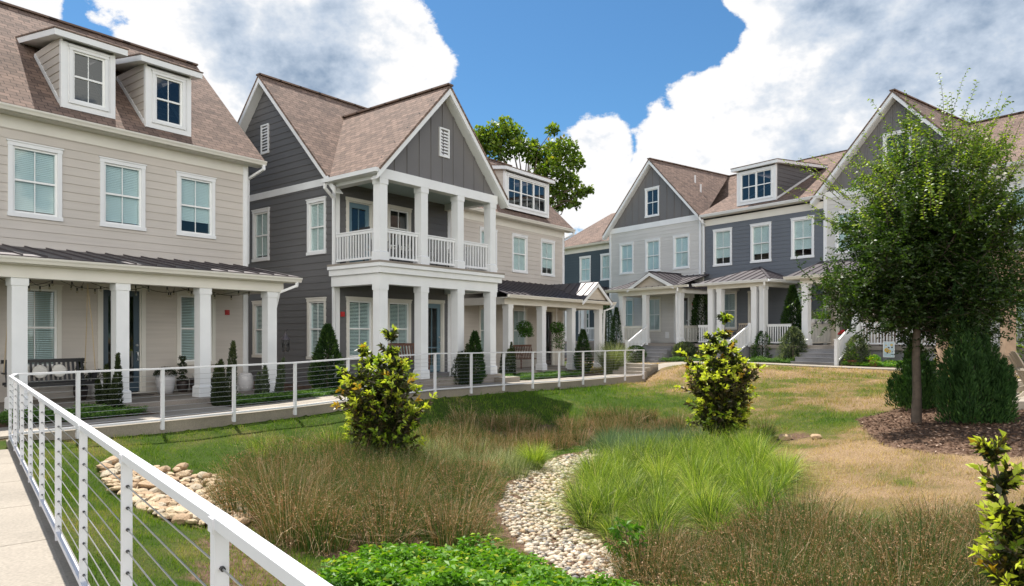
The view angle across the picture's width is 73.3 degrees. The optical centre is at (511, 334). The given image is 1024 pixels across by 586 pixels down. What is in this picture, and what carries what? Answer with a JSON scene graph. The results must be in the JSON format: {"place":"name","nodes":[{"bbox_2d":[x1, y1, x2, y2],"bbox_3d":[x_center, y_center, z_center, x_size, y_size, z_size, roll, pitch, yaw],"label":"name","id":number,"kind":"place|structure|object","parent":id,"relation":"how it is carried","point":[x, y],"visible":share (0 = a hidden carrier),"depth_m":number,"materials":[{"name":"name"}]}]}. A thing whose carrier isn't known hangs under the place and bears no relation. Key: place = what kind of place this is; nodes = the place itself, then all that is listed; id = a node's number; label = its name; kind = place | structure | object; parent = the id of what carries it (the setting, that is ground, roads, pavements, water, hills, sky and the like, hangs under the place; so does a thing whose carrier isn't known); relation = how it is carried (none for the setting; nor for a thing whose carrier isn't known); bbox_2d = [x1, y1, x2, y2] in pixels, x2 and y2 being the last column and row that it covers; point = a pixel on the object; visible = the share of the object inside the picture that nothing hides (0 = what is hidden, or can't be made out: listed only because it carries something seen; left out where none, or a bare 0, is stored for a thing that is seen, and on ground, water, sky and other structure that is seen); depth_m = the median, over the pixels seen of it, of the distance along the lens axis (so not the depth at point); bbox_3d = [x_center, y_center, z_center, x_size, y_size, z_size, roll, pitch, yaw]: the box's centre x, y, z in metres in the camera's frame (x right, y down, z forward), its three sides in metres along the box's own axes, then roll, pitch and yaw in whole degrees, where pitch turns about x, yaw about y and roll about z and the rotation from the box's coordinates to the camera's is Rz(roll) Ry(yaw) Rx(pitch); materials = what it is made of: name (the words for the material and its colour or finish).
{"place":"outdoors","nodes":[
{"label":"outdoors","id":0,"kind":"place"},
{"bbox_2d":[0,449,69,585],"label":"path","id":1,"kind":"structure","parent":0,"point":[28,556],"depth_m":5.26,"materials":[{"name":"concrete"}]},
{"bbox_2d":[145,403,226,413],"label":"path","id":2,"kind":"structure","parent":0,"point":[181,408],"depth_m":15.04,"materials":[{"name":"concrete"}]},
{"bbox_2d":[0,374,635,438],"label":"path","id":3,"kind":"structure","parent":0,"point":[3,432],"depth_m":14.71,"materials":[{"name":"concrete"}]},
{"bbox_2d":[464,330,487,383],"bbox_3d":[-1.122,0.736,21.042,0.788,1.788,0.794,0,0,0],"label":"conical shrub","id":4,"kind":"object","parent":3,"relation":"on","point":[475,341],"visible":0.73,"depth_m":20.93,"materials":[{"name":"green plant"}]},
{"bbox_2d":[0,357,1023,585],"bbox_3d":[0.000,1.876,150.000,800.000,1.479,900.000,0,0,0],"label":"ground","id":5,"kind":"structure","parent":0,"point":[210,443],"depth_m":11.31,"materials":[{"name":"plant"}]},
{"bbox_2d":[12,371,76,441],"bbox_3d":[-7.675,1.183,11.270,0.200,1.135,1.010,0,0,31],"label":"cable railing","id":6,"kind":"object","parent":5,"relation":"on","point":[16,375],"visible":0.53,"depth_m":11.20,"materials":[{"name":"metal"}]},
{"bbox_2d":[6,440,89,585],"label":"kerb","id":7,"kind":"structure","parent":5,"relation":"on","point":[67,571],"depth_m":5.58,"materials":[{"name":"concrete"}]},
{"bbox_2d":[0,401,148,424],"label":"ground cover","id":8,"kind":"object","parent":5,"relation":"on","point":[106,412],"visible":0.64,"depth_m":13.43,"materials":[{"name":"plant"}]},
{"bbox_2d":[102,352,123,408],"bbox_3d":[-8.329,1.045,14.406,0.444,1.370,0.469,0,0,-39],"label":"upright yew","id":9,"kind":"object","parent":5,"relation":"on","point":[113,392],"visible":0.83,"depth_m":14.36,"materials":[{"name":"green plant"}]},
{"bbox_2d":[0,0,302,421],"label":"beige house","id":10,"kind":"structure","parent":5,"relation":"on","point":[101,134],"depth_m":16.79,"materials":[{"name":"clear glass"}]},
{"bbox_2d":[6,138,63,221],"bbox_3d":[-10.842,-3.475,15.637,0.160,1.690,1.120,0,0,37],"label":"window","id":11,"kind":"structure","parent":10,"relation":"in","point":[56,184],"depth_m":15.66,"materials":[{"name":"white glass"}]},
{"bbox_2d":[28,283,63,370],"bbox_3d":[-10.845,-0.175,15.633,0.160,1.970,1.110,0,0,37],"label":"window","id":12,"kind":"structure","parent":10,"relation":"in","point":[56,289],"depth_m":15.87,"materials":[{"name":"white glass"}]},
{"bbox_2d":[1,284,96,386],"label":"porch swing","id":13,"kind":"object","parent":10,"relation":"hanging from","point":[50,382],"visible":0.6,"depth_m":15.13,"materials":[{"name":"black wood"}]},
{"bbox_2d":[68,44,109,111],"bbox_3d":[-10.111,-6.095,16.425,0.160,1.350,0.900,0,0,37],"label":"window","id":14,"kind":"structure","parent":10,"relation":"in","point":[88,69],"depth_m":16.42,"materials":[{"name":"white glass"}]},
{"bbox_2d":[103,290,138,390],"bbox_3d":[-9.708,0.165,17.110,0.146,2.530,0.860,0,0,37],"label":"door","id":15,"kind":"structure","parent":10,"relation":"in","point":[133,298],"depth_m":17.32,"materials":[{"name":"black glass"}]},
{"bbox_2d":[98,156,146,230],"bbox_3d":[-9.698,-3.475,17.128,0.160,1.690,1.120,0,0,37],"label":"window","id":16,"kind":"structure","parent":10,"relation":"in","point":[105,205],"depth_m":17.15,"materials":[{"name":"white glass"}]},
{"bbox_2d":[1,279,249,297],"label":"string lights","id":17,"kind":"object","parent":10,"relation":"hanging from","point":[135,289],"visible":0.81,"depth_m":16.07,"materials":[{"name":"black metal"}]},
{"bbox_2d":[153,366,177,393],"bbox_3d":[-8.731,1.137,17.326,0.581,0.693,0.591,0,0,37],"label":"planter","id":18,"kind":"object","parent":10,"relation":"on","point":[173,373],"visible":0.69,"depth_m":17.20,"materials":[{"name":"white ceramic"}]},
{"bbox_2d":[151,69,186,129],"bbox_3d":[-8.954,-6.095,17.934,0.160,1.350,0.900,0,0,38],"label":"window","id":19,"kind":"structure","parent":10,"relation":"in","point":[168,90],"depth_m":17.93,"materials":[{"name":"white glass"}]},
{"bbox_2d":[176,355,189,391],"bbox_3d":[-8.513,1.001,17.800,0.333,0.966,0.314,0,0,38],"label":"planter","id":20,"kind":"object","parent":10,"relation":"on","point":[180,385],"visible":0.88,"depth_m":17.75,"materials":[{"name":"green plant"}]},
{"bbox_2d":[175,171,216,238],"bbox_3d":[-8.559,-3.475,18.612,0.160,1.690,1.120,0,0,37],"label":"window","id":21,"kind":"structure","parent":10,"relation":"in","point":[209,204],"depth_m":18.64,"materials":[{"name":"white glass"}]},
{"bbox_2d":[175,291,216,364],"bbox_3d":[-8.556,-0.175,18.616,0.160,1.970,1.130,0,0,37],"label":"window","id":22,"kind":"structure","parent":10,"relation":"in","point":[190,361],"depth_m":18.48,"materials":[{"name":"white glass"}]},
{"bbox_2d":[237,373,253,390],"bbox_3d":[-7.018,1.244,18.123,0.396,0.480,0.400,0,0,38],"label":"garden stool","id":23,"kind":"object","parent":10,"relation":"on","point":[243,378],"visible":0.82,"depth_m":17.97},
{"bbox_2d":[8,375,332,585],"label":"cable railing","id":24,"kind":"object","parent":5,"relation":"on","point":[224,529],"visible":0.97,"depth_m":3.03,"materials":[{"name":"white metal"}]},
{"bbox_2d":[210,340,237,405],"bbox_3d":[-6.559,0.924,15.659,0.630,1.612,0.345,0,0,-9],"label":"upright yew","id":25,"kind":"object","parent":5,"relation":"on","point":[221,388],"visible":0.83,"depth_m":15.60,"materials":[{"name":"green plant"}]},
{"bbox_2d":[254,365,269,397],"bbox_3d":[-6.242,1.203,17.127,0.559,1.033,0.302,0,0,37],"label":"upright yew","id":26,"kind":"object","parent":5,"relation":"on","point":[259,377],"visible":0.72,"depth_m":17.07,"materials":[{"name":"green plant"}]},
{"bbox_2d":[272,357,285,392],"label":"upright yew","id":27,"kind":"object","parent":5,"relation":"on","point":[282,380],"visible":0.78,"depth_m":17.02,"materials":[{"name":"green plant"}]},
{"bbox_2d":[229,382,361,405],"bbox_3d":[-5.145,1.442,17.362,1.190,0.383,4.366,0,0,40],"label":"ground cover","id":28,"kind":"object","parent":5,"relation":"on","point":[283,396],"visible":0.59,"depth_m":16.47,"materials":[{"name":"plant"}]},
{"bbox_2d":[307,323,345,388],"bbox_3d":[-4.942,0.674,18.392,1.093,2.003,1.053,0,0,0],"label":"conical shrub","id":29,"kind":"object","parent":5,"relation":"on","point":[327,337],"visible":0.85,"depth_m":18.22,"materials":[{"name":"green plant"}]},
{"bbox_2d":[19,375,645,440],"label":"kerb","id":30,"kind":"structure","parent":5,"relation":"on","point":[177,425],"depth_m":14.47,"materials":[{"name":"concrete"}]},
{"bbox_2d":[225,421,440,459],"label":"meadow grass","id":31,"kind":"structure","parent":5,"relation":"on","point":[256,446],"depth_m":12.97,"materials":[{"name":"plant"}]},
{"bbox_2d":[75,349,644,438],"bbox_3d":[-1.135,1.120,19.144,0.069,1.280,19.530,0,0,40],"label":"cable railing","id":32,"kind":"object","parent":5,"relation":"on","point":[162,419],"visible":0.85,"depth_m":14.83,"materials":[{"name":"metal"}]},
{"bbox_2d":[237,73,507,386],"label":"dark grey house","id":33,"kind":"structure","parent":5,"relation":"on","point":[331,179],"depth_m":21.07,"materials":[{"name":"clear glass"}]},
{"bbox_2d":[251,300,261,357],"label":"window","id":34,"kind":"structure","parent":33,"relation":"in","point":[255,304],"depth_m":22.67,"materials":[{"name":"white glass"}]},
{"bbox_2d":[251,207,269,261],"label":"window","id":35,"kind":"structure","parent":33,"relation":"in","point":[256,237],"depth_m":22.55,"materials":[{"name":"white glass"}]},
{"bbox_2d":[305,196,326,255],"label":"window","id":36,"kind":"structure","parent":33,"relation":"in","point":[312,228],"depth_m":20.70,"materials":[{"name":"white glass"}]},
{"bbox_2d":[305,297,326,359],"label":"window","id":37,"kind":"structure","parent":33,"relation":"in","point":[310,301],"depth_m":20.78,"materials":[{"name":"white glass"}]},
{"bbox_2d":[349,202,368,262],"bbox_3d":[-4.596,-3.030,20.720,0.146,1.820,0.780,0,0,39],"label":"door","id":38,"kind":"structure","parent":33,"relation":"in","point":[351,205],"depth_m":20.73,"materials":[{"name":"blue glass"}]},
{"bbox_2d":[345,296,372,359],"bbox_3d":[-4.595,-0.190,20.725,0.160,1.880,1.090,0,0,38],"label":"window","id":39,"kind":"structure","parent":33,"relation":"in","point":[369,300],"depth_m":20.73,"materials":[{"name":"white glass"}]},
{"bbox_2d":[387,204,411,250],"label":"window","id":40,"kind":"structure","parent":33,"relation":"in","point":[397,220],"depth_m":21.94,"materials":[{"name":"white glass"}]},
{"bbox_2d":[388,298,411,357],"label":"window","id":41,"kind":"structure","parent":33,"relation":"in","point":[407,303],"depth_m":22.13,"materials":[{"name":"white glass"}]},
{"bbox_2d":[428,304,440,371],"bbox_3d":[-2.672,0.105,23.139,0.146,2.290,0.780,0,0,39],"label":"door","id":42,"kind":"structure","parent":33,"relation":"in","point":[438,344],"depth_m":23.36,"materials":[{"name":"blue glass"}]},
{"bbox_2d":[173,419,593,561],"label":"rushes","id":43,"kind":"object","parent":5,"relation":"on","point":[311,500],"visible":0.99,"depth_m":8.50,"materials":[{"name":"plant"}]},
{"bbox_2d":[330,324,436,460],"bbox_3d":[-2.246,1.109,12.301,1.786,2.622,1.717,0,0,0],"label":"leafy shrub","id":44,"kind":"object","parent":5,"relation":"on","point":[384,389],"visible":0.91,"depth_m":12.00,"materials":[{"name":"green plant"}]},
{"bbox_2d":[377,432,538,479],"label":"meadow grass","id":45,"kind":"structure","parent":5,"relation":"on","point":[516,467],"depth_m":12.81,"materials":[{"name":"plant"}]},
{"bbox_2d":[450,343,475,384],"bbox_3d":[-1.501,0.933,20.929,0.822,1.393,0.791,0,0,0],"label":"upright yew","id":46,"kind":"object","parent":5,"relation":"on","point":[463,361],"visible":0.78,"depth_m":20.73,"materials":[{"name":"green plant"}]},
{"bbox_2d":[499,342,515,374],"bbox_3d":[-0.108,0.939,24.250,0.595,1.422,0.839,0,0,31],"label":"upright yew","id":47,"kind":"object","parent":5,"relation":"on","point":[510,362],"visible":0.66,"depth_m":24.10,"materials":[{"name":"green plant"}]},
{"bbox_2d":[316,532,749,585],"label":"ground cover","id":48,"kind":"object","parent":5,"relation":"on","point":[389,564],"visible":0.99,"depth_m":5.89,"materials":[{"name":"green plant"}]},
{"bbox_2d":[472,114,594,214],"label":"tree","id":49,"kind":"object","parent":5,"relation":"on","point":[502,138],"visible":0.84,"depth_m":46.65,"materials":[{"name":"green plant"}]},
{"bbox_2d":[509,438,567,470],"bbox_3d":[0.436,2.288,13.184,1.884,0.657,1.888,0,0,18],"label":"grass clump","id":50,"kind":"object","parent":5,"relation":"on","point":[537,457],"visible":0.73,"depth_m":13.10,"materials":[{"name":"plant"}]},
{"bbox_2d":[464,158,616,373],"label":"beige house","id":51,"kind":"structure","parent":5,"relation":"on","point":[533,226],"depth_m":30.29,"materials":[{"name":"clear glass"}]},
{"bbox_2d":[512,233,527,273],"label":"window","id":52,"kind":"structure","parent":51,"relation":"in","point":[523,239],"depth_m":30.62,"materials":[{"name":"white glass"}]},
{"bbox_2d":[513,307,527,353],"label":"window","id":53,"kind":"structure","parent":51,"relation":"in","point":[517,340],"depth_m":30.50,"materials":[{"name":"white glass"}]},
{"bbox_2d":[515,320,534,337],"bbox_3d":[0.504,-0.508,27.497,0.759,1.285,0.735,0,0,37],"label":"hanging basket","id":54,"kind":"object","parent":51,"relation":"hanging from","point":[525,330],"visible":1,"depth_m":27.41,"materials":[{"name":"green plant"}]},
{"bbox_2d":[507,173,547,214],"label":"window","id":55,"kind":"structure","parent":51,"relation":"in","point":[523,193],"depth_m":30.62,"materials":[{"name":"white glass"}]},
{"bbox_2d":[540,238,555,276],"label":"window","id":56,"kind":"structure","parent":51,"relation":"in","point":[550,261],"depth_m":32.35,"materials":[{"name":"white glass"}]},
{"bbox_2d":[549,321,565,349],"bbox_3d":[1.909,-0.243,29.350,0.766,1.814,0.788,0,0,38],"label":"hanging basket","id":57,"kind":"object","parent":51,"relation":"hanging from","point":[556,329],"visible":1,"depth_m":29.28,"materials":[{"name":"green plant"}]},
{"bbox_2d":[500,370,584,379],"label":"ground cover","id":58,"kind":"object","parent":5,"relation":"on","point":[542,375],"visible":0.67,"depth_m":24.66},
{"bbox_2d":[411,399,698,459],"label":"rushes","id":59,"kind":"object","parent":5,"relation":"on","point":[568,431],"visible":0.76,"depth_m":16.30,"materials":[{"name":"plant"}]},
{"bbox_2d":[497,449,642,582],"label":"gravel","id":60,"kind":"structure","parent":5,"relation":"on","point":[542,538],"depth_m":9.12,"materials":[{"name":"gravel"}]},
{"bbox_2d":[601,516,652,578],"bbox_3d":[1.163,2.205,6.998,0.456,0.712,0.516,0,0,-42],"label":"sapling","id":61,"kind":"object","parent":60,"relation":"on","point":[630,530],"visible":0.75,"depth_m":6.96,"materials":[{"name":"green plant"}]},
{"bbox_2d":[573,329,592,371],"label":"conical shrub","id":62,"kind":"object","parent":5,"relation":"on","point":[581,338],"visible":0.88,"depth_m":28.86,"materials":[{"name":"green plant"}]},
{"bbox_2d":[565,213,614,357],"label":"slate house","id":63,"kind":"structure","parent":5,"relation":"on","point":[587,255],"depth_m":47.85,"materials":[{"name":"grey wood"}]},
{"bbox_2d":[579,255,590,282],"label":"window","id":64,"kind":"structure","parent":63,"relation":"in","point":[587,265],"depth_m":47.97,"materials":[{"name":"white glass"}]},
{"bbox_2d":[600,253,608,280],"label":"window","id":65,"kind":"structure","parent":63,"relation":"in","point":[603,268],"depth_m":46.49,"materials":[{"name":"white glass"}]},
{"bbox_2d":[602,305,615,354],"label":"conical shrub","id":66,"kind":"object","parent":5,"relation":"on","point":[606,316],"visible":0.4,"depth_m":38.28,"materials":[{"name":"green plant"}]},
{"bbox_2d":[608,307,622,355],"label":"conical shrub","id":67,"kind":"object","parent":5,"relation":"on","point":[615,316],"visible":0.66,"depth_m":37.88,"materials":[{"name":"green plant"}]},
{"bbox_2d":[613,363,657,377],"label":"steps","id":68,"kind":"structure","parent":5,"relation":"on","point":[649,369],"depth_m":27.60,"materials":[{"name":"concrete"}]},
{"bbox_2d":[626,345,647,362],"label":"round shrub","id":69,"kind":"object","parent":5,"relation":"on","point":[637,348],"visible":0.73,"depth_m":34.31,"materials":[{"name":"green plant"}]},
{"bbox_2d":[577,421,709,456],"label":"meadow grass","id":70,"kind":"structure","parent":5,"relation":"on","point":[610,438],"depth_m":14.94,"materials":[{"name":"plant"}]},
{"bbox_2d":[487,418,870,576],"bbox_3d":[2.481,2.029,10.992,7.137,1.162,8.851,0,0,31],"label":"sedge","id":71,"kind":"object","parent":5,"relation":"on","point":[611,485],"visible":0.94,"depth_m":10.03,"materials":[{"name":"plant"}]},
{"bbox_2d":[671,341,697,361],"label":"round shrub","id":72,"kind":"object","parent":5,"relation":"on","point":[677,346],"visible":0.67,"depth_m":33.78,"materials":[{"name":"green plant"}]},
{"bbox_2d":[688,293,707,343],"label":"conical shrub","id":73,"kind":"object","parent":5,"relation":"on","point":[695,311],"visible":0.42,"depth_m":35.71,"materials":[{"name":"green plant"}]},
{"bbox_2d":[602,158,809,362],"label":"light grey house","id":74,"kind":"structure","parent":5,"relation":"on","point":[653,231],"depth_m":38.27,"materials":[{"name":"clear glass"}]},
{"bbox_2d":[619,242,633,274],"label":"window","id":75,"kind":"structure","parent":74,"relation":"in","point":[624,255],"depth_m":40.59,"materials":[{"name":"white glass"}]},
{"bbox_2d":[644,185,659,217],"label":"window","id":76,"kind":"structure","parent":74,"relation":"in","point":[652,193],"depth_m":38.93,"materials":[{"name":"white glass"}]},
{"bbox_2d":[645,238,660,271],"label":"window","id":77,"kind":"structure","parent":74,"relation":"in","point":[654,256],"depth_m":38.94,"materials":[{"name":"white glass"}]},
{"bbox_2d":[650,297,660,331],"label":"window","id":78,"kind":"structure","parent":74,"relation":"in","point":[652,314],"depth_m":38.75,"materials":[{"name":"white glass"}]},
{"bbox_2d":[673,233,689,269],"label":"window","id":79,"kind":"structure","parent":74,"relation":"in","point":[682,260],"depth_m":37.32,"materials":[{"name":"white glass"}]},
{"bbox_2d":[674,311,766,441],"bbox_3d":[4.388,0.895,14.362,1.817,2.812,1.842,0,0,-41],"label":"leafy shrub","id":80,"kind":"object","parent":5,"relation":"on","point":[717,387],"visible":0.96,"depth_m":14.14,"materials":[{"name":"green plant"}]},
{"bbox_2d":[750,330,772,361],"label":"loose shrub","id":81,"kind":"object","parent":5,"relation":"on","point":[754,347],"visible":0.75,"depth_m":30.70,"materials":[{"name":"green plant"}]},
{"bbox_2d":[692,150,846,362],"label":"blue grey house","id":82,"kind":"structure","parent":5,"relation":"on","point":[749,259],"depth_m":33.05,"materials":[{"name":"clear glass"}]},
{"bbox_2d":[713,227,731,266],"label":"window","id":83,"kind":"structure","parent":82,"relation":"in","point":[723,251],"depth_m":35.19,"materials":[{"name":"white glass"}]},
{"bbox_2d":[725,291,736,329],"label":"window","id":84,"kind":"structure","parent":82,"relation":"in","point":[733,327],"depth_m":34.70,"materials":[{"name":"grey glass"}]},
{"bbox_2d":[739,166,772,202],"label":"window","id":85,"kind":"structure","parent":82,"relation":"in","point":[757,184],"depth_m":33.47,"materials":[{"name":"white glass"}]},
{"bbox_2d":[750,221,771,262],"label":"window","id":86,"kind":"structure","parent":82,"relation":"in","point":[766,248],"depth_m":33.37,"materials":[{"name":"white glass"}]},
{"bbox_2d":[790,215,814,258],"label":"window","id":87,"kind":"structure","parent":82,"relation":"in","point":[809,243],"depth_m":31.67,"materials":[{"name":"white glass"}]},
{"bbox_2d":[744,355,794,363],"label":"ground cover","id":88,"kind":"object","parent":5,"relation":"on","point":[764,359],"visible":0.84,"depth_m":29.33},
{"bbox_2d":[540,474,1023,585],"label":"rushes","id":89,"kind":"object","parent":5,"relation":"on","point":[819,551],"visible":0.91,"depth_m":6.32,"materials":[{"name":"plant"}]},
{"bbox_2d":[777,284,801,354],"bbox_3d":[12.517,-0.465,30.628,1.457,3.604,1.475,0,0,0],"label":"conical shrub","id":90,"kind":"object","parent":5,"relation":"on","point":[792,295],"visible":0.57,"depth_m":30.42,"materials":[{"name":"green plant"}]},
{"bbox_2d":[775,326,807,362],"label":"loose shrub","id":91,"kind":"object","parent":5,"relation":"on","point":[789,337],"visible":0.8,"depth_m":29.02,"materials":[{"name":"green plant"}]},
{"bbox_2d":[841,333,871,365],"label":"loose shrub","id":92,"kind":"object","parent":5,"relation":"on","point":[861,347],"visible":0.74,"depth_m":26.41,"materials":[{"name":"green plant"}]},
{"bbox_2d":[842,359,930,367],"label":"ground cover","id":93,"kind":"object","parent":5,"relation":"on","point":[891,363],"visible":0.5,"depth_m":25.74,"materials":[{"name":"green plant"}]},
{"bbox_2d":[783,88,1023,365],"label":"light grey house","id":94,"kind":"structure","parent":5,"relation":"on","point":[829,351],"depth_m":29.16,"materials":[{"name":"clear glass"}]},
{"bbox_2d":[834,208,859,253],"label":"window","id":95,"kind":"structure","parent":94,"relation":"in","point":[838,234],"depth_m":30.19,"materials":[{"name":"white glass"}]},
{"bbox_2d":[882,127,912,168],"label":"window","id":96,"kind":"structure","parent":94,"relation":"in","point":[899,131],"depth_m":28.38,"materials":[{"name":"white glass"}]},
{"bbox_2d":[884,332,941,409],"bbox_3d":[8.772,0.622,15.005,1.211,2.066,1.216,0,0,0],"label":"juniper","id":97,"kind":"object","parent":5,"relation":"on","point":[899,386],"visible":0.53,"depth_m":14.75,"materials":[{"name":"green plant"}]},
{"bbox_2d":[855,407,1023,455],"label":"mulch","id":98,"kind":"object","parent":5,"relation":"on","point":[962,424],"visible":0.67,"depth_m":12.00,"materials":[{"name":"wood"}]},
{"bbox_2d":[778,68,1023,423],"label":"young tree","id":99,"kind":"object","parent":98,"relation":"on","point":[917,249],"visible":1,"depth_m":12.49,"materials":[{"name":"green plant"}]},
{"bbox_2d":[933,274,1020,424],"bbox_3d":[8.352,0.274,12.472,1.423,2.733,1.134,0,0,0],"label":"juniper","id":100,"kind":"object","parent":98,"relation":"on","point":[976,386],"visible":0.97,"depth_m":12.24,"materials":[{"name":"green plant"}]},
{"bbox_2d":[965,429,1023,585],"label":"leafy shrub","id":101,"kind":"object","parent":5,"relation":"on","point":[1005,539],"visible":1,"depth_m":3.81,"materials":[{"name":"green plant"}]},
{"bbox_2d":[985,130,1023,362],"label":"blue grey house","id":102,"kind":"structure","parent":5,"relation":"on","point":[1018,151],"depth_m":24.99,"materials":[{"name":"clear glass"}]},
{"bbox_2d":[1,0,1023,239],"label":"sky","id":103,"kind":"structure","parent":0,"point":[719,86],"materials":[{"name":"blue"}]},
{"bbox_2d":[587,340,635,373],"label":"ornamental grass","id":104,"kind":"object","parent":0,"point":[612,355],"depth_m":28.04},
{"bbox_2d":[584,362,1018,375],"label":"path","id":105,"kind":"structure","parent":0,"point":[843,367],"depth_m":25.93,"materials":[{"name":"concrete"}]},
{"bbox_2d":[1015,392,1023,409],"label":"patio","id":106,"kind":"structure","parent":0,"point":[1020,402],"depth_m":13.69,"materials":[{"name":"concrete"}]},
{"bbox_2d":[936,249,1023,376],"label":"pergola","id":107,"kind":"object","parent":106,"relation":"on","point":[1007,347],"visible":0.04,"depth_m":15.50,"materials":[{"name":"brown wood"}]},
{"bbox_2d":[1007,351,1023,397],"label":"adirondack chair","id":108,"kind":"object","parent":106,"relation":"on","point":[1017,362],"visible":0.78,"depth_m":14.76,"materials":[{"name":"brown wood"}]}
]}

